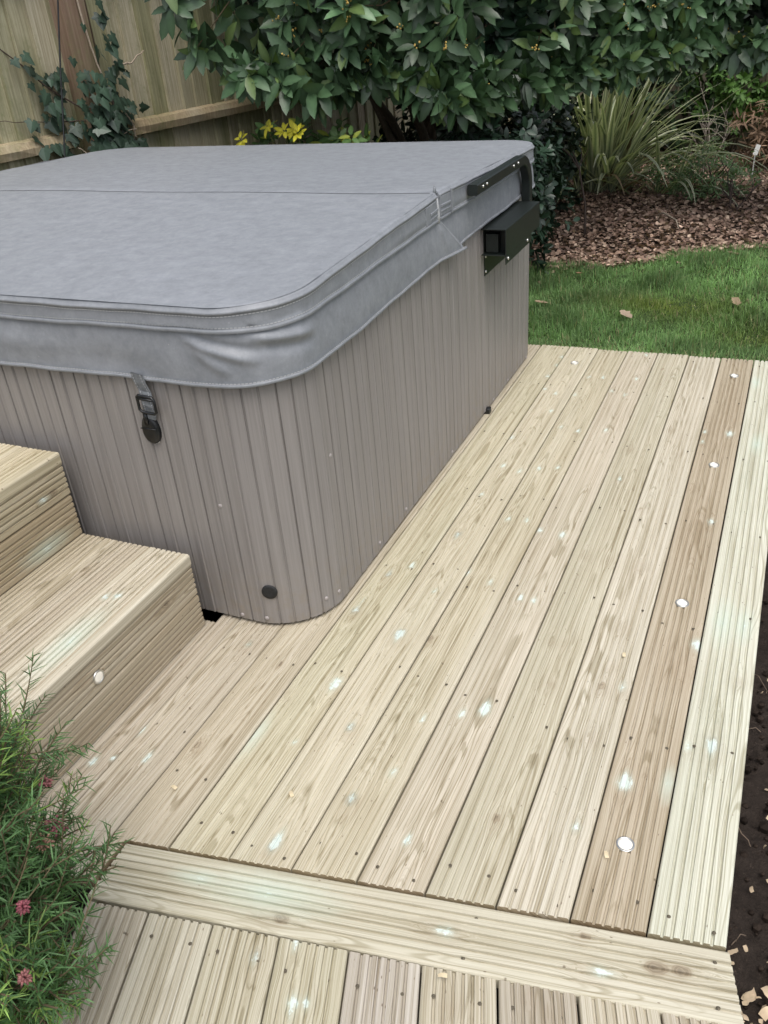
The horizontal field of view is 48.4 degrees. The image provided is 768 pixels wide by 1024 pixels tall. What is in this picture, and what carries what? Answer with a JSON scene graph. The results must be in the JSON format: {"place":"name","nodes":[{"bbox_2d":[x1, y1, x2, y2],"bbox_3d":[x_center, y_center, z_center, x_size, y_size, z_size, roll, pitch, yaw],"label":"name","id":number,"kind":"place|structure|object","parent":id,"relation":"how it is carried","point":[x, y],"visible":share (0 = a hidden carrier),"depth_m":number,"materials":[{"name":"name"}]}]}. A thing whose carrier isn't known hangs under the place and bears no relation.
{"place":"outdoors","nodes":[
{"label":"outdoors","id":0,"kind":"place"},
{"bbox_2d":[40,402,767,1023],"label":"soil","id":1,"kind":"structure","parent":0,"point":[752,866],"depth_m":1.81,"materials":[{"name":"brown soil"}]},
{"bbox_2d":[0,652,134,1023],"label":"grevillea bush","id":2,"kind":"object","parent":1,"relation":"on","point":[34,979],"visible":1,"depth_m":1.16,"materials":[{"name":"green plant"}]},
{"bbox_2d":[27,344,767,1023],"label":"timber deck","id":3,"kind":"structure","parent":1,"relation":"on","point":[453,720],"depth_m":1.81,"materials":[{"name":"brown wood"}]},
{"bbox_2d":[0,443,204,799],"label":"timber steps","id":4,"kind":"structure","parent":3,"relation":"on","point":[78,609],"depth_m":2.02,"materials":[{"name":"brown wood"}]},
{"bbox_2d":[92,669,103,684],"bbox_3d":[-0.632,0.364,1.888,0.006,0.034,0.034,9,34,22],"label":"deck light","id":5,"kind":"object","parent":4,"relation":"on","point":[98,676],"visible":1,"depth_m":1.88,"materials":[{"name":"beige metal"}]},
{"bbox_2d":[0,155,539,622],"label":"hot tub","id":6,"kind":"object","parent":3,"relation":"on","point":[292,499],"visible":0.59,"depth_m":2.19,"materials":[{"name":"grey plastic"}]},
{"bbox_2d":[0,140,534,443],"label":"hot tub cover","id":7,"kind":"object","parent":6,"relation":"on","point":[207,266],"visible":0.94,"depth_m":2.21,"materials":[{"name":"grey leather"}]},
{"bbox_2d":[438,973,446,977],"bbox_3d":[0.095,0.756,1.393,0.016,0.003,0.008,-1,31,7],"label":"wood shaving","id":8,"kind":"object","parent":3,"relation":"on","point":[442,975],"visible":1,"depth_m":1.39,"materials":[{"name":"beige wood"}]},
{"bbox_2d":[616,836,634,853],"bbox_3d":[0.447,0.617,1.583,0.034,0.006,0.034,9,34,22],"label":"deck light","id":9,"kind":"object","parent":3,"relation":"attached to","point":[625,844],"visible":1,"depth_m":1.58,"materials":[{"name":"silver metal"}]},
{"bbox_2d":[675,599,688,608],"bbox_3d":[0.758,0.233,2.174,0.034,0.006,0.034,9,34,22],"label":"deck light","id":10,"kind":"object","parent":3,"relation":"attached to","point":[683,603],"visible":1,"depth_m":2.17,"materials":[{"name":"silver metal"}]},
{"bbox_2d":[708,462,718,468],"bbox_3d":[1.068,-0.151,2.766,0.034,0.006,0.034,9,34,22],"label":"deck light","id":11,"kind":"object","parent":3,"relation":"attached to","point":[713,464],"visible":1,"depth_m":2.76,"materials":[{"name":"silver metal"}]},
{"bbox_2d":[730,374,738,377],"bbox_3d":[1.377,-0.535,3.358,0.034,0.006,0.034,9,34,22],"label":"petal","id":12,"kind":"object","parent":3,"relation":"attached to","point":[734,375],"visible":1,"depth_m":3.35,"materials":[{"name":"white plant"}]},
{"bbox_2d":[728,599,767,1009],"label":"soil crumbs","id":13,"kind":"object","parent":1,"relation":"on","point":[757,927],"visible":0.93,"depth_m":1.88,"materials":[{"name":"brown soil"}]},
{"bbox_2d":[728,679,767,1023],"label":"wood shavings","id":14,"kind":"object","parent":1,"relation":"on","point":[749,996],"visible":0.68,"depth_m":1.55,"materials":[{"name":"beige wood"}]},
{"bbox_2d":[731,674,766,944],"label":"root fibres","id":15,"kind":"object","parent":1,"relation":"on","point":[739,828],"visible":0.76,"depth_m":1.85,"materials":[{"name":"brown plant"}]},
{"bbox_2d":[528,239,767,367],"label":"lawn","id":16,"kind":"structure","parent":0,"point":[690,301],"depth_m":4.28,"materials":[{"name":"green plant"}]},
{"bbox_2d":[620,310,631,317],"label":"fallen leaf","id":17,"kind":"object","parent":16,"relation":"on","point":[627,313],"visible":0.95,"depth_m":4.18,"materials":[{"name":"beige plant"}]},
{"bbox_2d":[636,255,647,260],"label":"fallen leaf","id":18,"kind":"object","parent":16,"relation":"on","point":[641,257],"visible":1,"depth_m":4.98,"materials":[{"name":"beige plant"}]},
{"bbox_2d":[732,297,740,304],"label":"fallen leaf","id":19,"kind":"object","parent":16,"relation":"on","point":[735,299],"visible":0.97,"depth_m":4.22,"materials":[{"name":"beige plant"}]},
{"bbox_2d":[529,147,767,282],"bbox_3d":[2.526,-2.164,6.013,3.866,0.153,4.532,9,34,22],"label":"leaf litter","id":20,"kind":"object","parent":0,"point":[644,214],"visible":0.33,"depth_m":5.68,"materials":[{"name":"brown plant"}]},
{"bbox_2d":[0,0,509,170],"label":"timber fence","id":21,"kind":"object","parent":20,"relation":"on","point":[194,109],"visible":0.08,"depth_m":4.56,"materials":[{"name":"beige wood"}]},
{"bbox_2d":[57,0,65,157],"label":"hanging cable","id":22,"kind":"object","parent":21,"relation":"hanging from","point":[61,77],"visible":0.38,"depth_m":4.10,"materials":[{"name":"black plastic"}]},
{"bbox_2d":[0,0,149,160],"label":"ivy plant","id":23,"kind":"object","parent":21,"relation":"attached to","point":[104,133],"visible":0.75,"depth_m":4.27,"materials":[{"name":"green plant"}]},
{"bbox_2d":[234,116,381,144],"bbox_3d":[-0.321,-1.550,4.514,0.671,1.014,0.528,9,34,22],"label":"mexican orange shrub","id":24,"kind":"object","parent":20,"relation":"on","point":[294,131],"visible":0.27,"depth_m":4.23,"materials":[{"name":"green plant"}]},
{"bbox_2d":[144,0,767,141],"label":"laurel bush","id":25,"kind":"object","parent":20,"relation":"on","point":[321,59],"visible":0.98,"depth_m":4.17,"materials":[{"name":"green plant"}]},
{"bbox_2d":[372,70,574,206],"bbox_3d":[0.553,-2.504,5.776,1.467,1.275,1.157,9,34,22],"label":"evergreen shrub","id":26,"kind":"object","parent":20,"relation":"on","point":[409,134],"visible":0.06,"depth_m":5.57,"materials":[{"name":"green plant"}]},
{"bbox_2d":[429,106,579,274],"bbox_3d":[0.672,-1.869,4.804,0.857,1.145,1.229,9,34,22],"label":"evergreen shrub","id":27,"kind":"object","parent":20,"relation":"on","point":[542,152],"visible":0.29,"depth_m":4.68,"materials":[{"name":"green plant"}]},
{"bbox_2d":[503,92,593,211],"bbox_3d":[1.094,-2.688,6.139,0.799,1.132,0.915,9,34,22],"label":"evergreen shrub","id":28,"kind":"object","parent":20,"relation":"on","point":[568,128],"visible":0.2,"depth_m":6.05,"materials":[{"name":"green plant"}]},
{"bbox_2d":[562,141,587,236],"bbox_3d":[1.190,-2.139,5.587,0.303,0.662,0.274,-10,31,-8],"label":"bare sapling","id":29,"kind":"object","parent":20,"relation":"on","point":[582,188],"visible":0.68,"depth_m":5.52,"materials":[{"name":"brown plant"}]},
{"bbox_2d":[542,68,767,149],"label":"timber fence","id":30,"kind":"object","parent":20,"relation":"on","point":[750,89],"visible":0.01,"depth_m":7.75,"materials":[{"name":"brown wood"}]},
{"bbox_2d":[571,66,742,158],"bbox_3d":[2.332,-3.729,7.564,1.616,1.259,0.826,9,34,22],"label":"leaf plant","id":31,"kind":"object","parent":20,"relation":"on","point":[682,82],"visible":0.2,"depth_m":7.39,"materials":[{"name":"green plant"}]},
{"bbox_2d":[548,69,767,199],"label":"strap leaf plant","id":32,"kind":"object","parent":20,"relation":"on","point":[614,143],"visible":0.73,"depth_m":6.23,"materials":[{"name":"green plant"}]},
{"bbox_2d":[577,122,746,210],"bbox_3d":[2.038,-2.487,6.167,1.191,0.680,1.092,9,34,22],"label":"strap leaf plant","id":33,"kind":"object","parent":20,"relation":"on","point":[681,167],"visible":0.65,"depth_m":6.16,"materials":[{"name":"green plant"}]},
{"bbox_2d":[653,212,679,233],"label":"fallen twig","id":34,"kind":"object","parent":20,"relation":"on","point":[666,214],"visible":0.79,"depth_m":5.64,"materials":[{"name":"brown wood"}]},
{"bbox_2d":[640,135,766,203],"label":"leafy shrub","id":35,"kind":"object","parent":20,"relation":"on","point":[706,189],"visible":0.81,"depth_m":6.18,"materials":[{"name":"green plant"}]},
{"bbox_2d":[677,77,734,172],"bbox_3d":[2.660,-3.048,6.793,0.390,0.754,0.586,-18,33,-21],"label":"bare shrub","id":36,"kind":"object","parent":20,"relation":"on","point":[709,137],"visible":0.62,"depth_m":6.79,"materials":[{"name":"brown plant"}]},
{"bbox_2d":[678,64,767,156],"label":"leafy shrub","id":37,"kind":"object","parent":20,"relation":"on","point":[731,86],"visible":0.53,"depth_m":7.18,"materials":[{"name":"green plant"}]},
{"bbox_2d":[718,157,761,212],"bbox_3d":[2.427,-2.246,5.899,0.211,0.338,0.357,-13,32,-12],"label":"bare shrub","id":38,"kind":"object","parent":20,"relation":"on","point":[730,187],"visible":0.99,"depth_m":5.91,"materials":[{"name":"brown plant"}]},
{"bbox_2d":[727,100,767,173],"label":"brown fern","id":39,"kind":"object","parent":20,"relation":"on","point":[759,139],"visible":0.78,"depth_m":6.77,"materials":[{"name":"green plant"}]},
{"bbox_2d":[752,144,760,174],"bbox_3d":[2.883,-2.711,6.638,0.051,0.275,0.020,9,34,22],"label":"plant label","id":40,"kind":"object","parent":20,"relation":"on","point":[757,147],"visible":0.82,"depth_m":6.59,"materials":[{"name":"white plastic"}]}
]}

